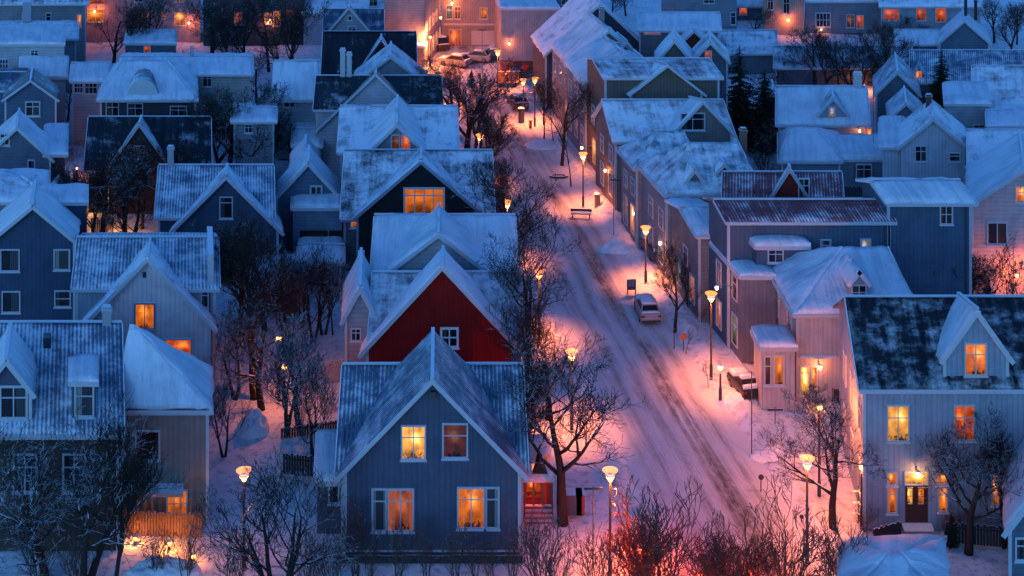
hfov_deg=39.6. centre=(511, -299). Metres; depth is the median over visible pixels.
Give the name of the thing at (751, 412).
sign post
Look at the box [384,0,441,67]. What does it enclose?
terrace
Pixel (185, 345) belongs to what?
window
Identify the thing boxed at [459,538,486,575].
shrub
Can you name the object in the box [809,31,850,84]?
bare tree
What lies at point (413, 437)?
window
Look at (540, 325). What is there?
bare tree
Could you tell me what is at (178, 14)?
window
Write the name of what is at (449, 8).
window
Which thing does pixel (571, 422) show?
street lamp
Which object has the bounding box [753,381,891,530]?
bare tree
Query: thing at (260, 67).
bare tree
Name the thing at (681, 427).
road
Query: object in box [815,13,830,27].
window
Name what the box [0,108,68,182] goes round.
cottage
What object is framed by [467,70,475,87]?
spruce tree
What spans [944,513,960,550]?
spruce tree
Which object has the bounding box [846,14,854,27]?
window
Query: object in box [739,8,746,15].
window
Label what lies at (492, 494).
window
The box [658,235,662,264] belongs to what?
window
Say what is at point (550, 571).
shrub
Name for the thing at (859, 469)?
window
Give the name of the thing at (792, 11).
house
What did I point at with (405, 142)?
window
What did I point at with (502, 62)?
market trailer
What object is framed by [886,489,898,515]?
window
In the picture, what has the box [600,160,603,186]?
window
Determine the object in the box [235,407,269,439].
snow heap
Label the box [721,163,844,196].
gabled house
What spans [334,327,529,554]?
gabled house
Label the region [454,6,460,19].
window
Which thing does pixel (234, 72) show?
house
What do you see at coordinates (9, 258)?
window
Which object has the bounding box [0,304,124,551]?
house
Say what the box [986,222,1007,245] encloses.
window
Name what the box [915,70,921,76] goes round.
window
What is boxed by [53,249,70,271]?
window
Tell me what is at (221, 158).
bare tree
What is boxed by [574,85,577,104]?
window
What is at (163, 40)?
garage
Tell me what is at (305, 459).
garden fence
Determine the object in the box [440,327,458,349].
window
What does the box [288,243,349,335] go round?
bare tree
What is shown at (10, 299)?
window
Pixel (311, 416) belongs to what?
bare tree
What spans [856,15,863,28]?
window
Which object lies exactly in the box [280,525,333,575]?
shrub
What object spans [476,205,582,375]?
bare tree
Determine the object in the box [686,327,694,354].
bare tree
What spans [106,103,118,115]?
window
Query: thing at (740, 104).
spruce tree
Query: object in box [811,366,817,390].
window
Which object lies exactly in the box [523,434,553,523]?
veranda
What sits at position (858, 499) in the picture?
light garland
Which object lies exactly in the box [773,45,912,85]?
outbuilding
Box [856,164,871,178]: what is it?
window
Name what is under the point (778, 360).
window
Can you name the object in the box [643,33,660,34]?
window
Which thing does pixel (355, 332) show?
window
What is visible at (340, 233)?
garage door
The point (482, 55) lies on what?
parked car
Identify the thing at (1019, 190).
window
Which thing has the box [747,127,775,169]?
bare tree
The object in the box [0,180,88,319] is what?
gabled house
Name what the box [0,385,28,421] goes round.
window
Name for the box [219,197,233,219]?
window
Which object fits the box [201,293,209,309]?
window
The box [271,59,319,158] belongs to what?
house
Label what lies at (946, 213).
window
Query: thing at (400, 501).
window
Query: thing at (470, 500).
window
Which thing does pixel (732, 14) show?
window
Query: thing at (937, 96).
spruce tree
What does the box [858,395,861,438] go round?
window
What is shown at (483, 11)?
window
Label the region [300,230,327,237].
garage door
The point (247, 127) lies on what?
window
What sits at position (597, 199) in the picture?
bollard
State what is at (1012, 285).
bare tree
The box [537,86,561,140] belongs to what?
bare tree
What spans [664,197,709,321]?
side house
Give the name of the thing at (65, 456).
window
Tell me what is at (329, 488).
window
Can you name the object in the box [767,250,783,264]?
window
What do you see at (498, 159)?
bare tree
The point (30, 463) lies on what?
window
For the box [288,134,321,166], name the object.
hut
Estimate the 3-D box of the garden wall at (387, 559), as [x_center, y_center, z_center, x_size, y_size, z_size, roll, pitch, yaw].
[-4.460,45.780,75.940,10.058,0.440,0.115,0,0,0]
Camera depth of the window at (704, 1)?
187.01 m
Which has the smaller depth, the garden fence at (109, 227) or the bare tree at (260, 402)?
the bare tree at (260, 402)
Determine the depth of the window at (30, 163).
125.00 m
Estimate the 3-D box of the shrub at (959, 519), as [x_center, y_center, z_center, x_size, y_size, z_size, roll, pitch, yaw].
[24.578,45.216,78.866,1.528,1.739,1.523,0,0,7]
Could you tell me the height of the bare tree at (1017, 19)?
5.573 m
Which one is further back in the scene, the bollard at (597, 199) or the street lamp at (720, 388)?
the bollard at (597, 199)
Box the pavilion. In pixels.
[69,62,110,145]
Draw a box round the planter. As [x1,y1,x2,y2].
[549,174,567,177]
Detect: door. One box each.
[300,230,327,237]
[329,230,343,237]
[449,29,460,45]
[471,31,493,44]
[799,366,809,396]
[905,486,927,521]
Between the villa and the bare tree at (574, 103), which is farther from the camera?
the bare tree at (574, 103)
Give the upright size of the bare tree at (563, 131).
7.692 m
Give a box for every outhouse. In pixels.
[937,0,991,48]
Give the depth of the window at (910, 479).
78.99 m
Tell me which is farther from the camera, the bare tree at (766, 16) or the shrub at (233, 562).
the bare tree at (766, 16)
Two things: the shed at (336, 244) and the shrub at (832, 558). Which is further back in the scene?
the shed at (336, 244)
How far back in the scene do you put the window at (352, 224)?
114.99 m
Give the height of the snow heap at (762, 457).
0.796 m
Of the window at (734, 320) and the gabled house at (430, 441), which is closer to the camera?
the gabled house at (430, 441)
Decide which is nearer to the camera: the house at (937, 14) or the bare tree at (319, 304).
the bare tree at (319, 304)
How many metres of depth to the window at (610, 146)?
129.47 m
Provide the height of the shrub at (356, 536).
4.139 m
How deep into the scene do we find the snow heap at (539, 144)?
146.56 m
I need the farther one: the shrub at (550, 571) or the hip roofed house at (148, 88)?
the hip roofed house at (148, 88)
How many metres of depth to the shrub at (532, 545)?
73.39 m
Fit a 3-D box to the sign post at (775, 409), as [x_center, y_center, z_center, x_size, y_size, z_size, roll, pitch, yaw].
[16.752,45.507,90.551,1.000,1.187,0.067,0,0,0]
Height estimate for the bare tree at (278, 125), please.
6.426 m
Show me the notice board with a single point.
(631, 284)
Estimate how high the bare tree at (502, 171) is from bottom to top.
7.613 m
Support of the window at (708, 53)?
in the gabled house at (712, 47)
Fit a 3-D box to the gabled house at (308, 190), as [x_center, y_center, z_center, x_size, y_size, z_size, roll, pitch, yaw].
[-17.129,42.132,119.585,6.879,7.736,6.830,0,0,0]
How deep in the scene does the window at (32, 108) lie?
140.00 m
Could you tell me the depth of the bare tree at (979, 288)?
103.42 m
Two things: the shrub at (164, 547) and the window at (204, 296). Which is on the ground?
the shrub at (164, 547)
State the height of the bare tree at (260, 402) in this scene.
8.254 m
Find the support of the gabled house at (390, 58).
on the ground
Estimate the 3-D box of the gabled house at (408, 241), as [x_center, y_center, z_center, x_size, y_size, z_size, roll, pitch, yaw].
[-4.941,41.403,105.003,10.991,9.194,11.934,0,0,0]
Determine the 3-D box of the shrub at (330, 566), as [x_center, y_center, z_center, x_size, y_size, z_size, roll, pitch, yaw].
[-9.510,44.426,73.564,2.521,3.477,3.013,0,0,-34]
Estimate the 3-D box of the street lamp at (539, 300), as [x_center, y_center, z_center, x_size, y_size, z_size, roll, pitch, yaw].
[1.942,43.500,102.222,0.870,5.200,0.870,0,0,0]
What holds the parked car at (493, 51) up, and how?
on the ground
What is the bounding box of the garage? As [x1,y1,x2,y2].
[123,29,177,52]
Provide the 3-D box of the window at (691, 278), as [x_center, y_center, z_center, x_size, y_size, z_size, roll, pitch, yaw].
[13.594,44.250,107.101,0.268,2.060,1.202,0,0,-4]
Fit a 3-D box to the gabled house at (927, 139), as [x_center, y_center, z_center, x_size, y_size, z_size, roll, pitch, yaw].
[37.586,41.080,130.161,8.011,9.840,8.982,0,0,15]
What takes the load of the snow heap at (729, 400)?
on the ground
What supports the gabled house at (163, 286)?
on the ground
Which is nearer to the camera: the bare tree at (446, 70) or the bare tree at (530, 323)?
the bare tree at (530, 323)
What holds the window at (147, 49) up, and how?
in the garage
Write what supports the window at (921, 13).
in the house at (937, 14)
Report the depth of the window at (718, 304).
103.00 m
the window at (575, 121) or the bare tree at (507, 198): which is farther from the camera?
the window at (575, 121)
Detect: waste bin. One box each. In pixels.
[566,488,581,515]
[575,488,584,515]
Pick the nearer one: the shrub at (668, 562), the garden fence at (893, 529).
the shrub at (668, 562)
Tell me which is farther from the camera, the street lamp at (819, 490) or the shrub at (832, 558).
the street lamp at (819, 490)
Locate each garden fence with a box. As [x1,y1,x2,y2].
[91,217,113,231]
[119,511,202,537]
[281,420,336,438]
[283,453,313,476]
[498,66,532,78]
[832,388,838,402]
[844,186,861,196]
[873,521,901,535]
[945,521,1007,547]
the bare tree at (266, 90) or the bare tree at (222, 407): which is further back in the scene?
the bare tree at (266, 90)
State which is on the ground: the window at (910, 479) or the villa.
the villa
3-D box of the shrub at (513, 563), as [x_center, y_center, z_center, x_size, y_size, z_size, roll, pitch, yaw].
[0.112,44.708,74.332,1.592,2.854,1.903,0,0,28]
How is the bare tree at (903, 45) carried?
on the ground
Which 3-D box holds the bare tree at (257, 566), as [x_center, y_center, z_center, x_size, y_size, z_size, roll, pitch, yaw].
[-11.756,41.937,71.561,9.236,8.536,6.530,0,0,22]
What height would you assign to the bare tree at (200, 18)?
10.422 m
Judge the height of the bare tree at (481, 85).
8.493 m
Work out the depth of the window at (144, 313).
90.99 m
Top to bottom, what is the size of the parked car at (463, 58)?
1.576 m
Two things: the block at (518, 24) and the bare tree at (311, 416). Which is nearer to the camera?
the bare tree at (311, 416)
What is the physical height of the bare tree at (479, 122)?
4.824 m
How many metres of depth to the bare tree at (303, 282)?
104.95 m
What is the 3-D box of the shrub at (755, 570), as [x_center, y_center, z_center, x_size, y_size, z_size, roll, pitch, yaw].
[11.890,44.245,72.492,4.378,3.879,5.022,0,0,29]
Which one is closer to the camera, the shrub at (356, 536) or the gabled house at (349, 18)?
the shrub at (356, 536)
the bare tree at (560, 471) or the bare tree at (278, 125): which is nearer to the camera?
the bare tree at (560, 471)
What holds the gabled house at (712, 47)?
on the ground
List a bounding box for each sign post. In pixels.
[584,485,602,570]
[613,186,613,234]
[680,333,686,350]
[751,371,751,453]
[758,474,763,491]
[767,407,782,423]
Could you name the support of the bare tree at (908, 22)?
on the ground
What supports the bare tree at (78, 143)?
on the ground
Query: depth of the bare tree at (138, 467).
72.24 m
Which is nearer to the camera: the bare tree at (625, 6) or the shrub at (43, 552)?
the shrub at (43, 552)
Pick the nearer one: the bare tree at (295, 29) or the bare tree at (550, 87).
the bare tree at (550, 87)
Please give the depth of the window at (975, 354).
79.28 m
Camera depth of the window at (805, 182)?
106.48 m
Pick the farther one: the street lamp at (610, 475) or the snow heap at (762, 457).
the snow heap at (762, 457)
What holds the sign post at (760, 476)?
on the road
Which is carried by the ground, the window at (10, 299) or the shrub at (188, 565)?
the shrub at (188, 565)
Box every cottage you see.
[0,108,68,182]
[249,254,303,311]
[339,247,376,361]
[885,85,922,118]
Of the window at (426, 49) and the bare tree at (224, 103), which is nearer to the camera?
the bare tree at (224, 103)
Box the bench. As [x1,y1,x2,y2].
[570,208,591,218]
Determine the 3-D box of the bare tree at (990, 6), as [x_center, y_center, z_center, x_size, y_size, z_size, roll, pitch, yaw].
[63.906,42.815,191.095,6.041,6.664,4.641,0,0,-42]
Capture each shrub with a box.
[15,522,66,575]
[52,524,100,575]
[140,524,176,569]
[163,518,212,575]
[209,526,260,575]
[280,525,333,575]
[303,531,356,575]
[333,495,381,575]
[355,526,386,575]
[386,517,418,575]
[412,525,441,575]
[433,519,473,575]
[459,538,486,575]
[474,535,501,575]
[497,527,528,575]
[504,504,572,575]
[532,535,577,575]
[565,523,629,575]
[598,490,687,575]
[611,474,683,575]
[630,476,719,575]
[672,521,746,575]
[688,509,779,575]
[691,303,707,322]
[706,524,791,575]
[746,470,837,575]
[805,516,871,575]
[810,509,867,575]
[850,503,878,531]
[940,515,949,534]
[943,503,965,523]
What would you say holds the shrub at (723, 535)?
on the ground
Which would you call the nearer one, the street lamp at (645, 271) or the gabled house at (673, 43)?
the street lamp at (645, 271)
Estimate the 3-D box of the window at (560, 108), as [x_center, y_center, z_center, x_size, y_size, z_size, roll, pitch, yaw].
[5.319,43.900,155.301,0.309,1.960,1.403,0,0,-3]
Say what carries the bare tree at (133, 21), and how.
on the ground
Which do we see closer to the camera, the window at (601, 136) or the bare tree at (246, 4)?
the window at (601, 136)
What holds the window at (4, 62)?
in the house at (39, 48)
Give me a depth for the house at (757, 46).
176.91 m
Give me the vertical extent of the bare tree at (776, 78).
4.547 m
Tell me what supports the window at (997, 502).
in the house at (912, 366)
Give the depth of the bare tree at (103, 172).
120.67 m
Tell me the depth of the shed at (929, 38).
181.82 m
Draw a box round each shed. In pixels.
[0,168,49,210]
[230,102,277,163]
[297,236,344,284]
[837,534,950,575]
[894,29,939,48]
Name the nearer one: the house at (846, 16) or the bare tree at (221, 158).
the bare tree at (221, 158)
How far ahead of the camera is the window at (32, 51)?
154.96 m
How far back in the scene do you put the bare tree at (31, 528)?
73.67 m
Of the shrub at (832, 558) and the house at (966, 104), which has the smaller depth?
the shrub at (832, 558)
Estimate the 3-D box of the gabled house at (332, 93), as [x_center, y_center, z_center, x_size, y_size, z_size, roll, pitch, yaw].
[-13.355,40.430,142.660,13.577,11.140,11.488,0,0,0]
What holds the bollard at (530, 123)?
on the road
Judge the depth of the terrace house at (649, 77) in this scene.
135.47 m
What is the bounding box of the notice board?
[627,279,635,294]
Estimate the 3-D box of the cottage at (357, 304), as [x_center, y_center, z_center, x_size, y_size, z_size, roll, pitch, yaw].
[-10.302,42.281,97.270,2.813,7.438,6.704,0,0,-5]
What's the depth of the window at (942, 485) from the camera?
78.93 m
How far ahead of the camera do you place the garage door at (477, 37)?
189.91 m
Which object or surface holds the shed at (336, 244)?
on the ground
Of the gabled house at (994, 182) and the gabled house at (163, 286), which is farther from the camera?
the gabled house at (994, 182)
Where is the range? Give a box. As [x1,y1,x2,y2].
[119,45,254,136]
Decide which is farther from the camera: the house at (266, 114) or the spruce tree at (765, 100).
the spruce tree at (765, 100)
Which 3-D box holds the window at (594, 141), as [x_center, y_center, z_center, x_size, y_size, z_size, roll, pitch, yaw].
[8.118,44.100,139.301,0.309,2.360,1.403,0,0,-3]
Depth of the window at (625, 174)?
123.58 m
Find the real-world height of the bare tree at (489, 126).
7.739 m
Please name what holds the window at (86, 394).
in the house at (50, 370)
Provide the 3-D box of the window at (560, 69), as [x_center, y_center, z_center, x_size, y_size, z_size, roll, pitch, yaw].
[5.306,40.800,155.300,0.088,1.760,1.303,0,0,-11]
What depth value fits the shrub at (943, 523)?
78.50 m
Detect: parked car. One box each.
[437,34,449,50]
[437,52,472,67]
[462,48,491,62]
[487,47,498,59]
[507,93,528,109]
[634,293,660,322]
[726,366,758,399]
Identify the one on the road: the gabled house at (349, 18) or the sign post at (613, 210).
the sign post at (613, 210)
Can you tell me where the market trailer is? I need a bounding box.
[496,60,519,86]
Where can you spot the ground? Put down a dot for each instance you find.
(750, 420)
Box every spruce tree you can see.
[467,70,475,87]
[725,44,769,153]
[746,68,777,149]
[923,47,952,108]
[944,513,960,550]
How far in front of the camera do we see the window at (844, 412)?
86.46 m
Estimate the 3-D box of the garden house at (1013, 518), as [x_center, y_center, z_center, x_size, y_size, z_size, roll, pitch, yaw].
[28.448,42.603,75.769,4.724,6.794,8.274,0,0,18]
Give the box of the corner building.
[442,0,493,45]
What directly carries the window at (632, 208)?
in the hip roofed house at (631, 154)
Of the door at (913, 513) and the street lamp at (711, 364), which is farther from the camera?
the street lamp at (711, 364)
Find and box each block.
[494,0,559,67]
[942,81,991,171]
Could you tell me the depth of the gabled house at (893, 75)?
152.27 m
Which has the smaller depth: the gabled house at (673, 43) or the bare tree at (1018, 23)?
the gabled house at (673, 43)
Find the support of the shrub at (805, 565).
on the ground
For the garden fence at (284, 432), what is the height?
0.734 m
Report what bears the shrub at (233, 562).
on the ground
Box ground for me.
[0,0,1023,575]
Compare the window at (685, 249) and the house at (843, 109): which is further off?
the house at (843, 109)
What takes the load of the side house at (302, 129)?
on the ground
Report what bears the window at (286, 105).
in the house at (298, 75)
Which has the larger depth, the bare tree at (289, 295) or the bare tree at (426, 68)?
the bare tree at (426, 68)
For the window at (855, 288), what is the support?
in the villa
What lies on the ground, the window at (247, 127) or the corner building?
the corner building
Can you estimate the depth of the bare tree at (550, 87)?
153.08 m
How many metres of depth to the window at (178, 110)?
141.99 m
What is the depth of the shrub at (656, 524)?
73.80 m
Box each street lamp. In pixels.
[236,466,250,569]
[277,335,280,403]
[496,50,500,84]
[534,80,536,126]
[535,272,543,339]
[565,348,577,431]
[578,152,586,207]
[602,466,617,575]
[640,225,650,283]
[706,291,717,379]
[718,363,722,400]
[799,454,814,563]
[816,403,821,497]
[859,462,862,528]
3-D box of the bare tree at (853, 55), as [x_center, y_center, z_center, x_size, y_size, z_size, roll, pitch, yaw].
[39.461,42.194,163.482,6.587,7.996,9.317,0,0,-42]
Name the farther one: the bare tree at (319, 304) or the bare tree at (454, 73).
the bare tree at (454, 73)
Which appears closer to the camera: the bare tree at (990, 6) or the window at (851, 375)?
the window at (851, 375)
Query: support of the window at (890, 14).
in the house at (937, 14)
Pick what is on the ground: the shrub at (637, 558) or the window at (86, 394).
the shrub at (637, 558)
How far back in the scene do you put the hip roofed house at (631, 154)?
121.88 m
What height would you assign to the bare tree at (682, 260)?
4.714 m
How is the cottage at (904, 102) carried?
on the ground
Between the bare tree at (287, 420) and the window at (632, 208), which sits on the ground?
the bare tree at (287, 420)
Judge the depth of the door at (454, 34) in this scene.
190.00 m
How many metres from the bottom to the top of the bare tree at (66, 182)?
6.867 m
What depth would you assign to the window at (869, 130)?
140.00 m
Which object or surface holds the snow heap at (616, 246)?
on the road
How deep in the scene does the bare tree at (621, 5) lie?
203.66 m
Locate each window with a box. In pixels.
[0,58,8,67]
[0,133,9,146]
[0,249,19,272]
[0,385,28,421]
[1,291,20,314]
[12,453,37,494]
[25,101,40,117]
[27,160,34,167]
[30,49,38,55]
[45,13,50,20]
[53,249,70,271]
[53,290,71,308]
[61,453,85,494]
[73,84,83,93]
[73,387,94,419]
[77,14,81,28]
[84,84,97,94]
[86,9,103,22]
[90,0,103,3]
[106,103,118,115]
[127,103,142,115]
[134,303,155,330]
[135,430,160,462]
[144,46,150,52]
[164,339,191,354]
[166,489,187,520]
[170,106,186,115]
[174,12,185,25]
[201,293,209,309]
[202,77,212,87]
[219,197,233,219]
[244,124,252,133]
[270,293,281,305]
[283,103,295,108]
[310,185,321,193]
[327,487,339,505]
[348,26,355,30]
[349,222,355,228]
[350,328,361,342]
[369,0,377,6]
[370,488,387,533]
[387,488,414,533]
[391,135,399,148]
[400,425,426,461]
[401,135,410,148]
[403,187,444,212]
[425,43,427,59]
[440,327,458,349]
[441,423,468,460]
[446,5,452,19]
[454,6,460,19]
[456,487,484,531]
[479,7,487,19]
[484,487,500,531]
[527,483,539,495]
[553,59,555,77]
[559,65,561,84]
[559,93,561,112]
[568,78,571,97]
[568,110,571,131]
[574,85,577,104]
[574,116,577,138]
[580,124,583,146]
[591,104,594,125]
[593,138,595,164]
[600,133,603,154]
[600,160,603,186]
[608,170,612,197]
[609,143,612,164]
[623,168,627,188]
[623,193,627,226]
[630,202,634,236]
[631,176,634,197]
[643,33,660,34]
[648,194,652,218]
[648,223,652,246]
[658,206,662,231]
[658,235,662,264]
[676,261,681,287]
[680,113,705,131]
[683,243,687,266]
[689,272,694,304]
[703,0,714,3]
[705,50,711,59]
[715,296,721,330]
[716,258,721,287]
[730,12,735,25]
[731,272,737,302]
[731,311,737,348]
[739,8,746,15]
[763,356,772,387]
[767,0,773,10]
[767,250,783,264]
[772,355,785,387]
[777,292,778,318]
[783,0,789,13]
[787,310,791,332]
[798,178,809,196]
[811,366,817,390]
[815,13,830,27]
[820,239,831,247]
[828,106,835,118]
[843,347,846,387]
[843,402,846,443]
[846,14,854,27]
[850,370,853,412]
[850,427,853,470]
[851,284,866,293]
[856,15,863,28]
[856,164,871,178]
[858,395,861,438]
[858,454,861,497]
[860,238,870,246]
[864,128,871,133]
[883,9,899,20]
[886,404,910,443]
[886,471,898,488]
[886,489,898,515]
[904,471,927,485]
[914,145,927,162]
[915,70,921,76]
[916,8,926,20]
[935,8,946,22]
[935,471,949,487]
[937,488,949,514]
[939,207,953,225]
[948,152,960,162]
[953,404,976,443]
[963,343,988,377]
[973,124,984,128]
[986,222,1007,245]
[990,474,999,507]
[1014,186,1023,204]
[1014,537,1023,563]
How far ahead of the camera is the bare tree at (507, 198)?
122.58 m
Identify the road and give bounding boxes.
[432,46,834,575]
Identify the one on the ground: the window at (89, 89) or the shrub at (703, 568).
the shrub at (703, 568)
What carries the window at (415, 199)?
in the gabled house at (421, 180)
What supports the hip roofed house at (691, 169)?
on the ground
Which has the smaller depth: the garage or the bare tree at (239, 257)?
the bare tree at (239, 257)
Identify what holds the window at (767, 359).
in the villa
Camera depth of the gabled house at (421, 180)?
115.53 m
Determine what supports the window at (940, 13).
in the house at (937, 14)
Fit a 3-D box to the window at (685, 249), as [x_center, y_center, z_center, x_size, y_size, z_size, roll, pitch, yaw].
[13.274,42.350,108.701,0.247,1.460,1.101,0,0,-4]
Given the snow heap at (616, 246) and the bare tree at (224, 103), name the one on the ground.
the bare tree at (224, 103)
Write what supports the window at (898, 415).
in the house at (912, 366)
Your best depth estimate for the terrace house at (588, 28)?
154.77 m
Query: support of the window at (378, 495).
in the gabled house at (430, 441)
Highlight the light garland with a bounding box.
[853,485,860,522]
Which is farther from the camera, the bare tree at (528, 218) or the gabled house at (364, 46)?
the gabled house at (364, 46)
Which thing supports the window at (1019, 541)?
in the garden house at (1013, 518)
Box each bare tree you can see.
[0,420,102,575]
[48,159,106,208]
[55,162,97,216]
[56,389,187,575]
[65,137,83,161]
[66,83,71,121]
[73,157,119,231]
[85,138,157,231]
[88,145,160,231]
[91,0,169,63]
[92,419,166,575]
[93,174,155,231]
[110,141,159,228]
[114,0,163,48]
[124,0,179,28]
[153,137,201,163]
[167,0,257,52]
[174,73,305,163]
[184,86,252,163]
[187,84,277,162]
[188,445,369,575]
[189,0,244,52]
[189,209,288,327]
[202,0,283,52]
[202,288,315,410]
[205,224,315,329]
[209,368,254,457]
[212,215,295,400]
[212,303,274,400]
[231,0,286,71]
[248,309,328,435]
[251,51,274,101]
[251,326,340,426]
[253,0,331,63]
[259,242,310,322]
[260,253,312,344]
[270,1,307,58]
[274,110,297,164]
[274,130,292,162]
[277,236,345,343]
[279,357,338,457]
[280,243,325,323]
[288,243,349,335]
[302,407,316,437]
[312,244,333,334]
[413,51,475,109]
[414,57,545,148]
[434,66,457,83]
[439,59,469,116]
[451,156,559,238]
[459,73,514,148]
[462,107,512,147]
[465,110,519,157]
[473,101,518,157]
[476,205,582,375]
[480,145,510,200]
[485,293,556,426]
[487,319,646,526]
[494,156,516,212]
[495,181,522,212]
[501,208,548,266]
[514,305,579,419]
[515,360,559,491]
[527,69,555,138]
[531,79,563,124]
[535,79,593,165]
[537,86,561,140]
[554,103,571,186]
[606,0,627,11]
[615,0,633,15]
[647,236,703,332]
[674,246,691,306]
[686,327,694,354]
[700,356,708,387]
[743,7,782,28]
[747,68,795,90]
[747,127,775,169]
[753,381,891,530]
[754,113,778,155]
[780,22,834,84]
[800,26,851,84]
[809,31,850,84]
[817,35,883,84]
[845,18,903,86]
[854,34,922,76]
[881,14,916,37]
[902,402,1023,555]
[917,23,929,28]
[972,232,1023,293]
[972,243,1010,293]
[972,253,999,293]
[974,428,1019,549]
[979,0,1007,42]
[990,2,1023,48]
[1001,1,1023,44]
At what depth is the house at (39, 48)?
155.00 m
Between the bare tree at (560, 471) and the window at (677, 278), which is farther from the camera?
the window at (677, 278)
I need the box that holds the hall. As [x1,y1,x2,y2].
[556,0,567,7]
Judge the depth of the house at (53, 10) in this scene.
182.00 m
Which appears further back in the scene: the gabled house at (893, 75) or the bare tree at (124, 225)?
the gabled house at (893, 75)
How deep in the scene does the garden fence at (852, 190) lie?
130.13 m
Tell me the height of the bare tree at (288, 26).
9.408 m
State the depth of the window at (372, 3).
190.00 m
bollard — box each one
[518,107,523,122]
[529,119,531,128]
[594,192,600,208]
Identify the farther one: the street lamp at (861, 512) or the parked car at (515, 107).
the parked car at (515, 107)
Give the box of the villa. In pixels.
[750,246,912,410]
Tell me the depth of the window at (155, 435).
79.59 m
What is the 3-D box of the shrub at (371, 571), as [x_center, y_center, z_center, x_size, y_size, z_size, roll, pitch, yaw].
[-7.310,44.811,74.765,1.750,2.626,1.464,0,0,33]
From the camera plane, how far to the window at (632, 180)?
121.29 m
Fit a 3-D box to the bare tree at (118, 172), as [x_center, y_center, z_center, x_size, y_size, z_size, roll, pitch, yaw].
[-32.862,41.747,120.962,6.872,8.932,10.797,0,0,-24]
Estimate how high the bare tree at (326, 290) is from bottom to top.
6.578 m
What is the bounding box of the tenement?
[661,0,736,28]
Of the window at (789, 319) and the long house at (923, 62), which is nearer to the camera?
the window at (789, 319)
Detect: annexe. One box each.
[119,324,213,523]
[313,429,340,533]
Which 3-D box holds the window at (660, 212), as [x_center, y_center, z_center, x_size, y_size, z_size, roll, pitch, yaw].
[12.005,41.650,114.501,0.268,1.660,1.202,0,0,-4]
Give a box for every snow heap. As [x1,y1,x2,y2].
[126,555,200,575]
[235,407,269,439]
[525,139,556,149]
[597,237,635,254]
[716,391,758,408]
[749,444,811,462]
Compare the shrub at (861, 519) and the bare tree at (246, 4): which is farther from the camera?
the bare tree at (246, 4)
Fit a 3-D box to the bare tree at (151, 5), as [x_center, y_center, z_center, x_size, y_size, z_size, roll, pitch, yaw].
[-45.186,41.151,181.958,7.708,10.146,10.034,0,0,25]
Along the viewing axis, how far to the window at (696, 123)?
127.50 m
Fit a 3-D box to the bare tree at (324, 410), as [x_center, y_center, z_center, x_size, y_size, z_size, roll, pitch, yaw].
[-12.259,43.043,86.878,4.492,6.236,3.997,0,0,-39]
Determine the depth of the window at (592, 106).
140.00 m
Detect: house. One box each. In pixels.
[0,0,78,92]
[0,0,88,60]
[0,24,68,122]
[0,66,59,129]
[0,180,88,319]
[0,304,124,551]
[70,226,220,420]
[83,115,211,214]
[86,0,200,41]
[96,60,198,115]
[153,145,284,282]
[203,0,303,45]
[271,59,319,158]
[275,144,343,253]
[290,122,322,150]
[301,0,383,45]
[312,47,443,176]
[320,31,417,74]
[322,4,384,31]
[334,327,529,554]
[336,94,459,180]
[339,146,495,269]
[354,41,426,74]
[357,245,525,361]
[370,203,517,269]
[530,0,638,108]
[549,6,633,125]
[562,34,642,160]
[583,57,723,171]
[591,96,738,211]
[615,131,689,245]
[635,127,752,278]
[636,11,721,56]
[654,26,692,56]
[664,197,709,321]
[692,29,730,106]
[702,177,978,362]
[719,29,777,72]
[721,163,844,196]
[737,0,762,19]
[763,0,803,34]
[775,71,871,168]
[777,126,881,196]
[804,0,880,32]
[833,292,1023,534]
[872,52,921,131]
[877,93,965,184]
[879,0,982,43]
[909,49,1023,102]
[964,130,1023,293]
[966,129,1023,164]
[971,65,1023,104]
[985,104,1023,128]
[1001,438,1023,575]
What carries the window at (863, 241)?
in the stepped house at (921, 228)
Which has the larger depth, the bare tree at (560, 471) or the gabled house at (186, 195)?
the gabled house at (186, 195)
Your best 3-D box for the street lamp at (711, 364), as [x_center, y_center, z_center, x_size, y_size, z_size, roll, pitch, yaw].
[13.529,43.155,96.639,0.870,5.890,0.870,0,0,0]
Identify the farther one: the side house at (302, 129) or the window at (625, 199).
the side house at (302, 129)
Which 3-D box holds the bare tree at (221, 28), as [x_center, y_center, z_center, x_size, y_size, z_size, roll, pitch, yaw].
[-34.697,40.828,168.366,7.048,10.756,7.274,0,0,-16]
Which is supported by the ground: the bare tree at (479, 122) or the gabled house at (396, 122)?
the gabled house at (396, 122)
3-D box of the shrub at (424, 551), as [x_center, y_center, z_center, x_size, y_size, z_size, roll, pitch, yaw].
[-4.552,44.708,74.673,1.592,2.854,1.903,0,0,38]
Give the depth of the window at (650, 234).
117.37 m
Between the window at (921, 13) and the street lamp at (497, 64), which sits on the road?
the street lamp at (497, 64)
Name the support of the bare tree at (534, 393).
on the ground

